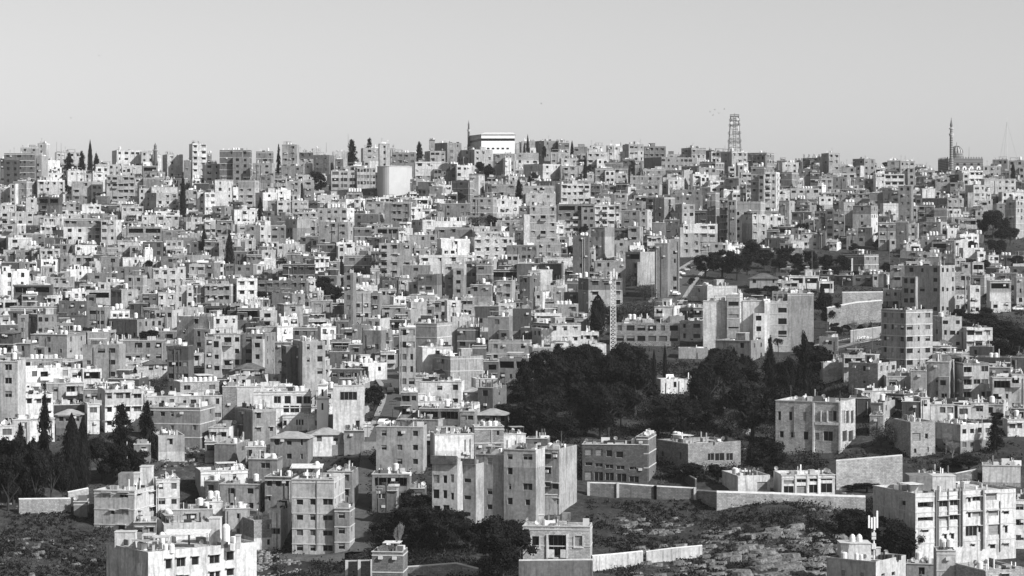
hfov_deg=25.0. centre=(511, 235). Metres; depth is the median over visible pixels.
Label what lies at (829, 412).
window
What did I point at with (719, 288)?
house
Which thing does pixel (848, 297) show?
stone wall
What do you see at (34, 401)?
house
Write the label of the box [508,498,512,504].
window
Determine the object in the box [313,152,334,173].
apartment block
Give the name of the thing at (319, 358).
window
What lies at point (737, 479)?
house
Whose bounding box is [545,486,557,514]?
house
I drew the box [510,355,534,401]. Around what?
conifer tree
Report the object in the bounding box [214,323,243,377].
apartment block
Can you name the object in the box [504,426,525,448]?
house
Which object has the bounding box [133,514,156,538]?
house
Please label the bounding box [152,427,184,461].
house
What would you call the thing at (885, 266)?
evergreen tree
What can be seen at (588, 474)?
window
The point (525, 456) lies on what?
window
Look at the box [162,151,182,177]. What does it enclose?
apartment block
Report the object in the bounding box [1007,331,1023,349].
evergreen tree
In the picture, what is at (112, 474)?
evergreen tree
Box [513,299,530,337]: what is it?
apartment block
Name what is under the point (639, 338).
window
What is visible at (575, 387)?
evergreen tree
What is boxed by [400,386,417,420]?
house
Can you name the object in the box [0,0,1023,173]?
sky
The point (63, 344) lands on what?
apartment block
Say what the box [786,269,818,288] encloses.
house
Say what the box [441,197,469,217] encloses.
house
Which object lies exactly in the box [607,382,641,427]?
evergreen tree
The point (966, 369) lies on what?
window
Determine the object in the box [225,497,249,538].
house
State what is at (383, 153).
tower block
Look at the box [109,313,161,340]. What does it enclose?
house
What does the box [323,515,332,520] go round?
window
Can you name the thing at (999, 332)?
evergreen tree
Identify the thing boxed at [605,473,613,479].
window
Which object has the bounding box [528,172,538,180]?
evergreen tree
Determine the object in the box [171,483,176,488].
window
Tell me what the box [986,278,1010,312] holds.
apartment block
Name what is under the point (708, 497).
stone wall
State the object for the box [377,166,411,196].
curved hall
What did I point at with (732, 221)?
tower block
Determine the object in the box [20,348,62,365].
house
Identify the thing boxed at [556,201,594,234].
apartment block
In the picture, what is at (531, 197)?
apartment block
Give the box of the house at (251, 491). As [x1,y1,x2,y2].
[219,473,264,510]
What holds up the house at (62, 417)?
on the ground at (190, 493)
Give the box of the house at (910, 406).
[901,393,920,417]
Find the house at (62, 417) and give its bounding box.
[54,409,84,434]
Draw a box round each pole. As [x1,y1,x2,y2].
[869,319,875,349]
[889,222,889,263]
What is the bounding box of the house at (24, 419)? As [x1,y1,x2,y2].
[11,414,30,443]
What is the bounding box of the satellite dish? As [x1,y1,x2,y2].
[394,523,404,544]
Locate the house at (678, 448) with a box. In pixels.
[657,431,740,471]
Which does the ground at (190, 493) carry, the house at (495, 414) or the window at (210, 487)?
the house at (495, 414)
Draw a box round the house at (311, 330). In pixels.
[293,323,317,338]
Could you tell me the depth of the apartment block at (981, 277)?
793.07 m
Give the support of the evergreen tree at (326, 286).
on the ground at (190, 493)
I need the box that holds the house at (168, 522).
[157,508,208,536]
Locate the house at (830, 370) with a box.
[820,355,841,383]
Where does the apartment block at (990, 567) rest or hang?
on the ground at (190, 493)
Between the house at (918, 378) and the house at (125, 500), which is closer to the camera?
the house at (125, 500)
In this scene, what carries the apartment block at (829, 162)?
on the ground at (190, 493)
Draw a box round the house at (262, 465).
[248,450,282,479]
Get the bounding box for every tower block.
[0,347,25,423]
[4,151,34,186]
[35,152,47,179]
[189,140,205,178]
[219,148,251,186]
[282,142,298,165]
[344,269,355,327]
[378,139,389,165]
[399,315,415,393]
[523,201,555,244]
[573,232,589,277]
[655,240,669,297]
[670,235,679,291]
[703,296,726,349]
[707,192,719,237]
[719,196,727,242]
[727,292,739,337]
[728,198,736,242]
[737,198,764,241]
[742,295,764,338]
[751,162,765,201]
[765,170,779,210]
[769,296,787,351]
[787,289,813,351]
[881,303,932,371]
[898,184,912,222]
[902,260,954,315]
[1006,196,1023,239]
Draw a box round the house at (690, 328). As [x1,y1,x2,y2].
[679,317,702,339]
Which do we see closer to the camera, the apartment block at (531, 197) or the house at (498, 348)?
the house at (498, 348)
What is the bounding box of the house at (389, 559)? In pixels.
[371,540,407,575]
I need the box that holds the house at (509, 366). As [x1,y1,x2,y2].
[498,347,532,383]
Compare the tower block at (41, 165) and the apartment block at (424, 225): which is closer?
the apartment block at (424, 225)
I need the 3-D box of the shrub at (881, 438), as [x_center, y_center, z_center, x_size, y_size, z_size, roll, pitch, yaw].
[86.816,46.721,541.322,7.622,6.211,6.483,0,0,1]
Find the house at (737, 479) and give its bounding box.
[722,464,769,491]
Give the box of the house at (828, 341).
[819,331,837,350]
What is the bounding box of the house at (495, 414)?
[477,408,509,431]
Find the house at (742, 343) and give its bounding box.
[715,332,764,359]
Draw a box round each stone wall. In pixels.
[18,498,70,513]
[67,487,88,497]
[345,559,371,575]
[408,562,478,575]
[519,559,592,575]
[587,482,695,499]
[591,550,642,570]
[646,545,701,562]
[680,470,696,488]
[696,489,715,507]
[716,491,865,515]
[771,266,841,272]
[814,321,829,328]
[826,300,881,327]
[836,454,901,491]
[842,291,882,303]
[850,326,880,342]
[956,469,977,480]
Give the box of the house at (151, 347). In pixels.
[122,335,165,360]
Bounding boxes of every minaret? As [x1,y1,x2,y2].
[153,143,157,165]
[316,379,329,428]
[467,121,469,149]
[949,118,953,171]
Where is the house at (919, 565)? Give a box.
[906,552,932,575]
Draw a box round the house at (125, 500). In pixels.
[93,465,155,529]
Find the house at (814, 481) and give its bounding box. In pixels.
[774,464,835,493]
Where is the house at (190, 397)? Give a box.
[143,388,221,424]
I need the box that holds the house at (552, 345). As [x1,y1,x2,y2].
[529,342,569,354]
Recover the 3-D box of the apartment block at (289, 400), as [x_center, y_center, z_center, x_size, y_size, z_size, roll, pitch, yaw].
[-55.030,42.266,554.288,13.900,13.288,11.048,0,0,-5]
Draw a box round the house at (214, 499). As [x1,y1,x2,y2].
[203,490,222,524]
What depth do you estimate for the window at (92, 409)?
546.31 m
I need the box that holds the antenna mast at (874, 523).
[868,511,877,559]
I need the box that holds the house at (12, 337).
[0,329,20,351]
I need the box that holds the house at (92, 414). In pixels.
[85,393,101,433]
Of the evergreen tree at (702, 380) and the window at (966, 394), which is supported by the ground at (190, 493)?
the evergreen tree at (702, 380)
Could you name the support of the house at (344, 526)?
on the ground at (190, 493)
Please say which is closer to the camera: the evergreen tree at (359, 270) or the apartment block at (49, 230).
the evergreen tree at (359, 270)
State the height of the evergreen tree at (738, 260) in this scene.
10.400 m
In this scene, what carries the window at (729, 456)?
in the house at (678, 448)
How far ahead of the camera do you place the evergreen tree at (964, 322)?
713.32 m
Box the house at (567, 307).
[545,299,577,316]
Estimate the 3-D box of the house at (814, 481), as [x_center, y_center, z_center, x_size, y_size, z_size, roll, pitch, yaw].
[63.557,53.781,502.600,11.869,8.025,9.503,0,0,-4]
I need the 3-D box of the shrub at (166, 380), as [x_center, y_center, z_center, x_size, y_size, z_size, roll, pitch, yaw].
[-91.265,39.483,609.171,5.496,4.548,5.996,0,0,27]
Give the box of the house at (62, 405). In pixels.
[53,398,84,423]
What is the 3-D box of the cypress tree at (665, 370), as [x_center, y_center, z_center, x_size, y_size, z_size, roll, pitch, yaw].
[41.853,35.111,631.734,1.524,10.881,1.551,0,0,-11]
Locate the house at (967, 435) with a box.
[935,413,990,453]
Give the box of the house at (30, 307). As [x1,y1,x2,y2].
[8,300,58,323]
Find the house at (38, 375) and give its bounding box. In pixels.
[26,361,70,387]
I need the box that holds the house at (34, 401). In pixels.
[26,389,52,416]
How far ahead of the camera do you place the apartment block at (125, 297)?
783.96 m
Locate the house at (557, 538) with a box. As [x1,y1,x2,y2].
[522,512,592,558]
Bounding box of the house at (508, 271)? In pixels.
[493,263,516,282]
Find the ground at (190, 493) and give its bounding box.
[0,161,1023,575]
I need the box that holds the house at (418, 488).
[406,480,426,496]
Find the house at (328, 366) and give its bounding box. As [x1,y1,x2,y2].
[325,355,331,382]
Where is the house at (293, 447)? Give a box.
[270,431,314,466]
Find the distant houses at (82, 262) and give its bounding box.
[0,138,1023,517]
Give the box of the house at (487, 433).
[472,420,503,458]
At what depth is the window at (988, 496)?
475.45 m
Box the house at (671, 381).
[656,374,683,393]
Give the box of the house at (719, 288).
[686,279,736,301]
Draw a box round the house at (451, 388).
[419,374,463,405]
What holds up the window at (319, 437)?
in the house at (325, 439)
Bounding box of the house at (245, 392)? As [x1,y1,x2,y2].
[237,379,292,406]
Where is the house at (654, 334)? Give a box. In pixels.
[614,317,679,345]
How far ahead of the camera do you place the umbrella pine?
587.38 m
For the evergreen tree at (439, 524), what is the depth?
463.02 m
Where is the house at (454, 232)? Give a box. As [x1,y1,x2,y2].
[435,226,472,238]
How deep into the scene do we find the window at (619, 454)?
514.34 m
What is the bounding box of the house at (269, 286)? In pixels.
[258,277,308,298]
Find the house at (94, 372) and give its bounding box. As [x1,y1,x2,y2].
[79,364,101,387]
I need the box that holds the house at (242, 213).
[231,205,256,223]
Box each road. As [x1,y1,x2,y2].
[365,372,400,437]
[645,260,708,306]
[814,337,880,347]
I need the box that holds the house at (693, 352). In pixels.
[679,345,707,358]
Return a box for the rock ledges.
[0,467,853,575]
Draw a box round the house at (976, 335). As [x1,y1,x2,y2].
[962,324,992,350]
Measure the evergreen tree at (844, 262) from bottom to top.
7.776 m
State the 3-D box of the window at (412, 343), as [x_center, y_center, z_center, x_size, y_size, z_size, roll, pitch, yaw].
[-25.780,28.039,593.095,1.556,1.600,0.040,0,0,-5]
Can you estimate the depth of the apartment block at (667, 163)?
1190.91 m
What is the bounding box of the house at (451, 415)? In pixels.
[419,394,461,430]
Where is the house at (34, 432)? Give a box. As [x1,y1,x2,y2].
[30,407,54,441]
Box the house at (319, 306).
[311,292,332,318]
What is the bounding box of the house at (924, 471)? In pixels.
[917,464,955,474]
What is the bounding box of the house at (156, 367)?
[142,359,166,378]
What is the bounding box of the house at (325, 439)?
[306,427,343,455]
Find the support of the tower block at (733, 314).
on the ground at (190, 493)
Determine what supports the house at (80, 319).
on the ground at (190, 493)
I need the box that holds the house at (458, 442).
[430,426,473,460]
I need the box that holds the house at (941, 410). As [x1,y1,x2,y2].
[930,397,954,420]
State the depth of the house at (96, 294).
802.66 m
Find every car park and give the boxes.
[279,551,350,562]
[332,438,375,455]
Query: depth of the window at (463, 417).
551.40 m
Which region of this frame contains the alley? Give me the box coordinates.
[349,451,376,553]
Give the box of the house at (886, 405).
[870,392,894,420]
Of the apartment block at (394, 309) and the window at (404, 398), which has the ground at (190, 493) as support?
the apartment block at (394, 309)
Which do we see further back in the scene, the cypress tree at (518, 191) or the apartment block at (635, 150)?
the apartment block at (635, 150)
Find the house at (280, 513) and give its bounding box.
[268,496,290,549]
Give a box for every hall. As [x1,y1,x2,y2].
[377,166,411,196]
[470,132,514,153]
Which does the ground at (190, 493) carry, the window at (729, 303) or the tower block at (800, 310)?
the tower block at (800, 310)
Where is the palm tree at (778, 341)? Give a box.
[772,338,783,355]
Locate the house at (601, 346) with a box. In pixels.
[572,340,605,354]
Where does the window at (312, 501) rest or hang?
in the apartment block at (317, 496)
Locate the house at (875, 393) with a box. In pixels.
[854,378,906,401]
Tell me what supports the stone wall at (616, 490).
on the ground at (190, 493)
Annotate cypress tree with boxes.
[60,413,85,490]
[76,416,91,488]
[87,141,92,173]
[179,175,186,216]
[200,228,206,251]
[224,231,234,263]
[340,258,343,274]
[515,179,522,199]
[526,135,529,151]
[570,142,573,157]
[583,158,586,178]
[651,351,656,385]
[662,346,667,377]
[689,392,695,398]
[818,284,824,294]
[1010,163,1015,178]
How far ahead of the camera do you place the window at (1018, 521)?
482.35 m
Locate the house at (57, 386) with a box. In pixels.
[46,377,65,411]
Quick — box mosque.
[938,142,982,172]
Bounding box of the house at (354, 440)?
[344,422,363,455]
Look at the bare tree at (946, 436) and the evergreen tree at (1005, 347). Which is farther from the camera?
the evergreen tree at (1005, 347)
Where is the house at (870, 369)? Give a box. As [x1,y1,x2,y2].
[848,354,895,392]
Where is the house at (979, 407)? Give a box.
[968,394,988,418]
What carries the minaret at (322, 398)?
on the ground at (190, 493)
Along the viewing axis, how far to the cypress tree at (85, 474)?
498.25 m
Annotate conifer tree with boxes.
[12,422,29,499]
[20,436,44,497]
[37,391,52,451]
[63,152,74,174]
[78,151,86,172]
[92,152,99,169]
[107,402,134,448]
[137,396,158,452]
[255,197,263,222]
[276,144,280,174]
[347,139,358,165]
[366,138,371,147]
[416,141,424,161]
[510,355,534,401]
[543,343,569,381]
[567,401,597,436]
[611,376,636,416]
[670,405,694,431]
[762,335,776,398]
[773,356,798,387]
[793,330,813,396]
[984,416,1004,453]
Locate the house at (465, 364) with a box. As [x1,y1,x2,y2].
[434,348,482,388]
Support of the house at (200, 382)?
on the ground at (190, 493)
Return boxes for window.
[2,429,11,434]
[5,364,11,369]
[5,378,11,383]
[5,391,11,396]
[41,371,47,376]
[63,370,67,375]
[67,386,74,391]
[90,407,96,412]
[103,494,110,497]
[107,393,111,398]
[116,393,122,398]
[118,525,124,529]
[120,493,127,497]
[122,510,127,514]
[125,392,129,398]
[134,406,140,411]
[135,343,141,347]
[148,527,153,531]
[157,498,164,504]
[166,559,170,568]
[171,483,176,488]
[171,499,176,503]
[177,557,184,566]
[184,385,189,389]
[186,513,196,518]
[192,556,197,564]
[208,485,213,490]
[210,554,218,563]
[225,337,230,341]
[227,551,232,560]
[227,568,232,575]
[228,488,233,493]
[246,337,251,341]
[247,488,252,493]
[256,412,260,418]
[261,463,269,467]
[273,528,279,533]
[274,396,280,402]
[274,439,278,444]
[283,406,288,412]
[284,396,290,403]
[290,406,298,412]
[296,396,301,403]
[297,499,302,504]
[297,515,302,519]
[297,529,302,535]
[297,544,302,550]
[300,406,310,412]
[303,396,310,403]
[310,499,314,504]
[310,514,314,519]
[310,529,314,535]
[310,545,314,550]
[317,356,321,361]
[317,435,321,441]
[323,499,332,504]
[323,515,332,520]
[323,531,332,535]
[323,545,332,550]
[338,512,344,517]
[338,527,344,533]
[338,543,344,548]
[340,392,356,399]
[342,354,349,358]
[379,493,385,498]
[381,430,386,435]
[381,445,386,449]
[400,329,405,335]
[400,342,405,347]
[400,354,405,359]
[400,366,405,371]
[400,378,405,384]
[402,396,409,400]
[402,409,409,414]
[409,329,414,334]
[409,342,414,347]
[409,378,414,384]
[433,475,438,482]
[433,489,438,498]
[443,475,446,482]
[443,490,446,498]
[453,384,457,389]
[461,415,466,419]
[465,478,470,482]
[481,138,513,140]
[500,416,504,421]
[508,468,512,474]
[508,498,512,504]
[523,454,531,459]
[523,483,531,489]
[532,536,538,546]
[545,454,550,458]
[545,467,550,473]
[545,482,550,488]
[552,483,557,488]
[575,536,581,545]
[585,449,591,454]
[585,471,591,479]
[594,472,602,480]
[595,463,602,466]
[596,449,602,455]
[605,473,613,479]
[606,450,611,456]
[616,336,623,340]
[616,451,622,457]
[616,465,624,469]
[617,473,625,481]
[627,325,634,330]
[627,336,634,340]
[629,476,638,481]
[637,325,644,330]
[637,336,644,340]
[648,325,655,330]
[648,336,655,340]
[659,336,666,340]
[670,325,677,330]
[670,336,677,340]
[708,453,713,460]
[715,453,723,460]
[726,453,732,460]
[728,302,738,305]
[728,314,738,317]
[728,327,738,329]
[757,482,766,489]
[778,308,786,312]
[778,318,786,323]
[778,331,786,336]
[784,480,793,483]
[784,486,792,492]
[797,486,805,492]
[804,431,807,439]
[809,485,816,492]
[821,483,831,492]
[823,431,832,440]
[828,411,831,420]
[833,411,836,420]
[842,430,846,441]
[846,410,848,423]
[849,430,852,441]
[912,433,919,440]
[918,567,924,574]
[939,500,946,506]
[939,516,946,520]
[940,407,944,412]
[947,407,952,412]
[950,500,956,505]
[950,515,957,519]
[964,367,970,371]
[964,379,970,384]
[964,392,970,396]
[966,526,975,535]
[972,496,979,500]
[972,511,979,516]
[974,379,979,383]
[975,341,981,345]
[976,406,982,411]
[981,366,987,371]
[981,379,987,383]
[986,494,995,499]
[988,510,996,515]
[989,524,998,534]
[1016,504,1023,509]
[1016,519,1023,524]
[1016,535,1023,539]
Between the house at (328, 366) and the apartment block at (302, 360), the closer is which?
the apartment block at (302, 360)
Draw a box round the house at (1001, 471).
[982,455,1020,487]
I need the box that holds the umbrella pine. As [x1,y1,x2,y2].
[695,347,751,412]
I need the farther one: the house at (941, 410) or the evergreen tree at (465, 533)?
the house at (941, 410)
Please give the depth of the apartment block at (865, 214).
1012.24 m
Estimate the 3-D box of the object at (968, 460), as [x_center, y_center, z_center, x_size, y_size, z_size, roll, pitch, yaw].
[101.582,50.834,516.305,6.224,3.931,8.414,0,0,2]
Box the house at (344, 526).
[334,496,354,552]
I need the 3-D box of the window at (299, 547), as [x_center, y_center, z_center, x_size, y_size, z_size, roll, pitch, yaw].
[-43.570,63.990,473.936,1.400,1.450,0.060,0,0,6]
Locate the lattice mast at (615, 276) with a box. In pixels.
[608,269,617,350]
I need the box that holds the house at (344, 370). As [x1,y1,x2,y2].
[331,360,367,383]
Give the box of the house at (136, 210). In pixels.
[121,204,143,220]
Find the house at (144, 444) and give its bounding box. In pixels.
[133,438,150,462]
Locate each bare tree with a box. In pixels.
[847,320,859,329]
[942,433,951,453]
[946,441,959,457]
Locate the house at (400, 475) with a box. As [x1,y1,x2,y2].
[371,463,410,512]
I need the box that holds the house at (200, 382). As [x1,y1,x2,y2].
[173,373,219,391]
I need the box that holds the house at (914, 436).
[894,413,934,457]
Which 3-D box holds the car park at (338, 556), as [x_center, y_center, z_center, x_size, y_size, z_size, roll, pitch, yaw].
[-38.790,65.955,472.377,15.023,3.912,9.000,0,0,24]
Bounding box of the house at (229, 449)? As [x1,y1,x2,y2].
[214,432,249,465]
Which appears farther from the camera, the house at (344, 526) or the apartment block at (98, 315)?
the apartment block at (98, 315)
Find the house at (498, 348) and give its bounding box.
[489,335,531,359]
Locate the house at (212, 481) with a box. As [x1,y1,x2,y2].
[204,465,224,498]
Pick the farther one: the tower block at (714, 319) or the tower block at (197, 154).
the tower block at (197, 154)
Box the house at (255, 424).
[234,400,275,444]
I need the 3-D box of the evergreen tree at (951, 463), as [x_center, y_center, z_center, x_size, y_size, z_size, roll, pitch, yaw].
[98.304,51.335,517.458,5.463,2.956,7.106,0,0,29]
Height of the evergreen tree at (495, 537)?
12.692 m
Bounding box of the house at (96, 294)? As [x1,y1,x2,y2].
[87,287,110,306]
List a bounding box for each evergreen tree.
[0,435,26,504]
[0,452,24,511]
[18,439,50,497]
[39,451,63,497]
[53,465,70,497]
[65,184,71,193]
[82,327,93,330]
[88,437,124,483]
[101,447,125,477]
[111,444,143,472]
[126,450,150,471]
[140,330,159,338]
[142,260,153,266]
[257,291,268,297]
[309,170,326,190]
[315,276,333,299]
[330,287,343,301]
[352,268,367,274]
[365,385,385,410]
[369,519,397,543]
[386,507,419,540]
[397,494,431,510]
[400,489,419,504]
[404,503,436,548]
[420,507,455,543]
[426,516,463,550]
[433,509,473,531]
[453,524,478,547]
[455,191,465,200]
[470,514,523,575]
[475,162,484,171]
[483,164,496,175]
[487,215,497,225]
[494,403,516,412]
[504,519,523,529]
[507,380,540,401]
[507,408,532,435]
[507,528,537,558]
[509,395,554,435]
[527,415,556,434]
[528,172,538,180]
[528,349,569,382]
[528,384,567,412]
[541,364,574,398]
[542,146,545,157]
[543,417,582,442]
[562,345,583,360]
[562,358,603,399]
[566,246,572,254]
[576,348,593,361]
[578,225,588,231]
[578,343,601,350]
[578,347,604,359]
[582,381,617,438]
[586,164,591,171]
[587,295,608,334]
[594,352,631,386]
[605,307,619,323]
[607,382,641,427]
[612,361,660,416]
[613,341,651,368]
[648,397,694,437]
[661,465,682,480]
[680,462,703,476]
[687,278,695,284]
[687,360,719,424]
[688,397,724,430]
[692,254,709,277]
[702,353,719,361]
[706,249,735,278]
[707,464,726,482]
[708,348,731,354]
[720,379,773,438]
[725,254,750,280]
[737,355,761,382]
[741,239,760,273]
[742,288,770,297]
[745,439,787,473]
[753,251,774,269]
[759,362,799,383]
[763,285,779,295]
[764,386,808,407]
[770,257,787,272]
[776,247,794,260]
[788,253,803,264]
[789,269,799,274]
[789,371,825,387]
[791,263,806,273]
[792,344,833,372]
[796,223,809,229]
[802,250,819,269]
[807,341,814,347]
[808,384,824,396]
[811,204,822,210]
[814,292,840,320]
[818,254,832,265]
[820,266,837,274]
[831,326,842,334]
[835,508,867,534]
[837,255,851,272]
[841,324,854,331]
[842,485,857,491]
[848,243,859,253]
[849,271,860,274]
[851,515,887,547]
[852,483,880,491]
[857,324,870,328]
[870,518,916,552]
[872,239,877,248]
[879,262,892,271]
[897,535,925,558]
[938,458,962,470]
[951,308,965,315]
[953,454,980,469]
[962,313,998,324]
[962,321,974,325]
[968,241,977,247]
[974,317,1015,340]
[976,216,988,234]
[978,307,993,313]
[981,210,1005,238]
[981,260,990,269]
[985,339,1022,355]
[987,239,1006,254]
[990,412,1003,419]
[992,217,1009,237]
[993,325,1023,341]
[1000,227,1019,245]
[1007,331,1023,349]
[1009,255,1023,265]
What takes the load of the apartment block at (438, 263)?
on the ground at (190, 493)
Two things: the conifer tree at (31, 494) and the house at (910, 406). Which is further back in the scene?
the house at (910, 406)
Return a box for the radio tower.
[728,113,740,151]
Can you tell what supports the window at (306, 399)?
in the apartment block at (289, 400)
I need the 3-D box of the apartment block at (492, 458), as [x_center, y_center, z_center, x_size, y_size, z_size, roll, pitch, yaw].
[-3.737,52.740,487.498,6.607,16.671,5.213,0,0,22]
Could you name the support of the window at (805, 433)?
in the apartment block at (820, 423)
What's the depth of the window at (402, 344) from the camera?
592.87 m
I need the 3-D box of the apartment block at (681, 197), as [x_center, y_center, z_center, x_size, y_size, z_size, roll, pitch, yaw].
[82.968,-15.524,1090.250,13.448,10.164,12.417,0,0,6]
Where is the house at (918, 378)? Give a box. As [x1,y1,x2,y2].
[910,361,926,392]
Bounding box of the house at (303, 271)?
[282,259,314,279]
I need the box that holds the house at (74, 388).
[64,375,84,401]
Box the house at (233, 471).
[195,460,247,497]
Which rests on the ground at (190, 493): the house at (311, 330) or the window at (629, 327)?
the house at (311, 330)
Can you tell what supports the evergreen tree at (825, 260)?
on the ground at (190, 493)
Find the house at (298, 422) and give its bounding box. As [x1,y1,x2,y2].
[282,406,332,431]
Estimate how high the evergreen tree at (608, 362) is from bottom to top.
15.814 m
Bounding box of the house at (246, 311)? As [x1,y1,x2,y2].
[237,304,261,319]
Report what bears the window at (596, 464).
in the house at (605, 458)
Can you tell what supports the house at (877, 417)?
on the ground at (190, 493)
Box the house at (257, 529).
[243,509,272,549]
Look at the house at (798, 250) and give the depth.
919.11 m
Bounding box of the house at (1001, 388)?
[990,372,1011,409]
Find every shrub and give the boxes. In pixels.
[125,214,136,220]
[149,375,167,392]
[158,376,170,388]
[251,273,265,279]
[468,216,486,224]
[477,278,494,283]
[482,217,500,225]
[513,335,522,339]
[606,304,631,321]
[617,298,652,318]
[625,273,639,286]
[634,283,658,299]
[639,301,658,315]
[867,423,895,447]
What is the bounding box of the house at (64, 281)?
[46,271,74,294]
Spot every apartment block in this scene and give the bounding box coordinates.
[0,205,33,228]
[0,262,28,298]
[2,219,25,236]
[10,177,35,204]
[14,279,52,305]
[26,223,56,236]
[28,308,56,339]
[30,329,85,357]
[35,174,64,202]
[38,195,62,215]
[55,149,80,176]
[57,296,91,314]
[63,214,100,243]
[72,176,102,204]
[83,338,125,381]
[87,297,109,329]
[97,380,142,432]
[101,216,121,244]
[106,173,134,203]
[106,516,256,575]
[111,283,137,309]
[112,147,140,172]
[117,263,151,281]
[126,221,162,241]
[126,271,146,300]
[149,189,177,210]
[149,399,214,449]
[152,261,177,287]
[154,470,179,518]
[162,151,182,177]
[167,338,193,392]
[175,279,193,308]
[177,309,237,351]
[205,278,235,304]
[205,333,214,376]
[212,203,232,222]
[213,178,232,205]
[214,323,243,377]
[219,233,240,260]
[222,378,236,421]
[234,275,257,301]
[238,176,259,206]
[242,221,270,243]
[242,327,275,373]
[253,160,274,180]
[253,383,311,434]
[255,188,275,210]
[271,222,285,247]
[275,336,292,373]
[281,336,324,402]
[285,217,310,241]
[287,178,303,200]
[290,459,344,554]
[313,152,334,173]
[317,204,346,225]
[318,319,335,350]
[319,217,353,242]
[327,460,357,504]
[330,167,356,190]
[333,376,364,438]
[335,238,354,262]
[344,250,371,274]
[354,209,379,226]
[356,166,374,188]
[356,287,370,323]
[361,145,377,171]
[363,326,391,360]
[376,418,426,473]
[379,236,411,276]
[382,300,405,318]
[384,200,410,226]
[392,150,409,165]
[411,215,434,234]
[414,156,441,185]
[415,316,451,346]
[416,339,452,373]
[417,251,476,275]
[418,271,442,297]
[431,454,462,533]
[435,140,460,163]
[437,236,469,254]
[445,261,465,297]
[451,310,469,351]
[452,177,483,201]
[457,147,492,168]
[457,320,479,352]
[461,456,483,523]
[470,193,496,223]
[470,275,493,312]
[471,235,508,259]
[475,301,498,329]
[475,445,503,521]
[476,260,493,283]
[488,311,512,351]
[492,180,516,197]
[493,152,515,176]
[496,276,514,302]
[497,195,521,215]
[503,434,544,522]
[506,240,538,268]
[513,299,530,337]
[516,257,563,283]
[520,274,538,309]
[524,161,560,180]
[525,191,555,205]
[535,139,555,160]
[537,238,560,256]
[543,431,576,514]
[556,178,590,203]
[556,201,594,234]
[559,162,583,179]
[578,269,622,316]
[591,220,613,259]
[594,166,614,183]
[594,202,613,226]
[594,256,617,277]
[620,139,643,161]
[621,207,641,227]
[625,249,654,285]
[628,222,642,244]
[630,171,661,193]
[636,428,655,482]
[644,157,696,169]
[646,195,674,221]
[665,166,692,188]
[669,202,694,223]
[673,192,701,209]
[678,221,716,256]
[681,145,705,164]
[721,148,747,172]
[742,210,766,244]
[748,150,773,171]
[775,389,854,453]
[779,171,798,188]
[779,199,794,225]
[818,151,839,172]
[826,534,905,575]
[834,206,844,240]
[842,249,878,272]
[852,202,877,232]
[853,155,874,178]
[872,473,1015,562]
[878,219,895,251]
[890,257,904,287]
[895,216,908,248]
[920,217,946,236]
[922,194,963,208]
[926,350,953,401]
[933,311,961,348]
[933,538,955,575]
[954,355,988,400]
[955,270,970,312]
[955,558,1023,575]
[957,168,982,185]
[965,181,984,210]
[967,281,979,313]
[971,271,989,303]
[981,176,1015,193]
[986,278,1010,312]
[1016,488,1023,548]
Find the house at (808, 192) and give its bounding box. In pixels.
[789,186,818,199]
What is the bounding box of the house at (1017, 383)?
[1010,368,1023,409]
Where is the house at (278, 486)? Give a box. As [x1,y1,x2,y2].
[264,468,296,512]
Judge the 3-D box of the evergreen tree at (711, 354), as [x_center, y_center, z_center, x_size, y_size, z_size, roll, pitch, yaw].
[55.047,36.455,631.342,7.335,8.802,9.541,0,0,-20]
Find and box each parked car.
[377,419,389,424]
[384,382,391,387]
[387,387,394,392]
[1012,306,1023,309]
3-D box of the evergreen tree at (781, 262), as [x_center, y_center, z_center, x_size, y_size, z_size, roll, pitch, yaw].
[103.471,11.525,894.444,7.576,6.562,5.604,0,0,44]
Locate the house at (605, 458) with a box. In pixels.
[582,429,648,483]
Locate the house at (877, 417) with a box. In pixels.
[869,406,884,434]
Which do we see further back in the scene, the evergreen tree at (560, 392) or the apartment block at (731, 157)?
the apartment block at (731, 157)
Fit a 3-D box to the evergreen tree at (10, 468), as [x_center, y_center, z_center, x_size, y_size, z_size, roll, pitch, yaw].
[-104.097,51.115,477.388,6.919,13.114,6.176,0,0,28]
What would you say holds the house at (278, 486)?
on the ground at (190, 493)
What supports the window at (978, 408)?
in the house at (979, 407)
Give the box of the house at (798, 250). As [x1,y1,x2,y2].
[767,248,804,263]
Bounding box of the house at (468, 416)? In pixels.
[460,397,476,431]
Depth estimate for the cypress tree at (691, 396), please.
591.59 m
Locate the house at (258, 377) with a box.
[229,369,269,384]
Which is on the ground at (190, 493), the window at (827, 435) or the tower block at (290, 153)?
the tower block at (290, 153)
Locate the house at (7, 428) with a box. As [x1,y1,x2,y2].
[0,417,15,439]
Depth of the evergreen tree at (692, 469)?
513.23 m
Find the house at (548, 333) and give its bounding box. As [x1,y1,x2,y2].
[532,317,580,344]
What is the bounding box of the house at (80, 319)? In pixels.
[57,311,86,327]
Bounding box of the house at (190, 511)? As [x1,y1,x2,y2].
[161,497,213,520]
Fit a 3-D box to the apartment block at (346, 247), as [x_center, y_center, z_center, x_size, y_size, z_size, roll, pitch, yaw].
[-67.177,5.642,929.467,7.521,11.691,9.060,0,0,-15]
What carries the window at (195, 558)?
in the apartment block at (215, 549)
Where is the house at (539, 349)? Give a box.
[532,343,552,368]
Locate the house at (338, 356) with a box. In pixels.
[329,345,349,369]

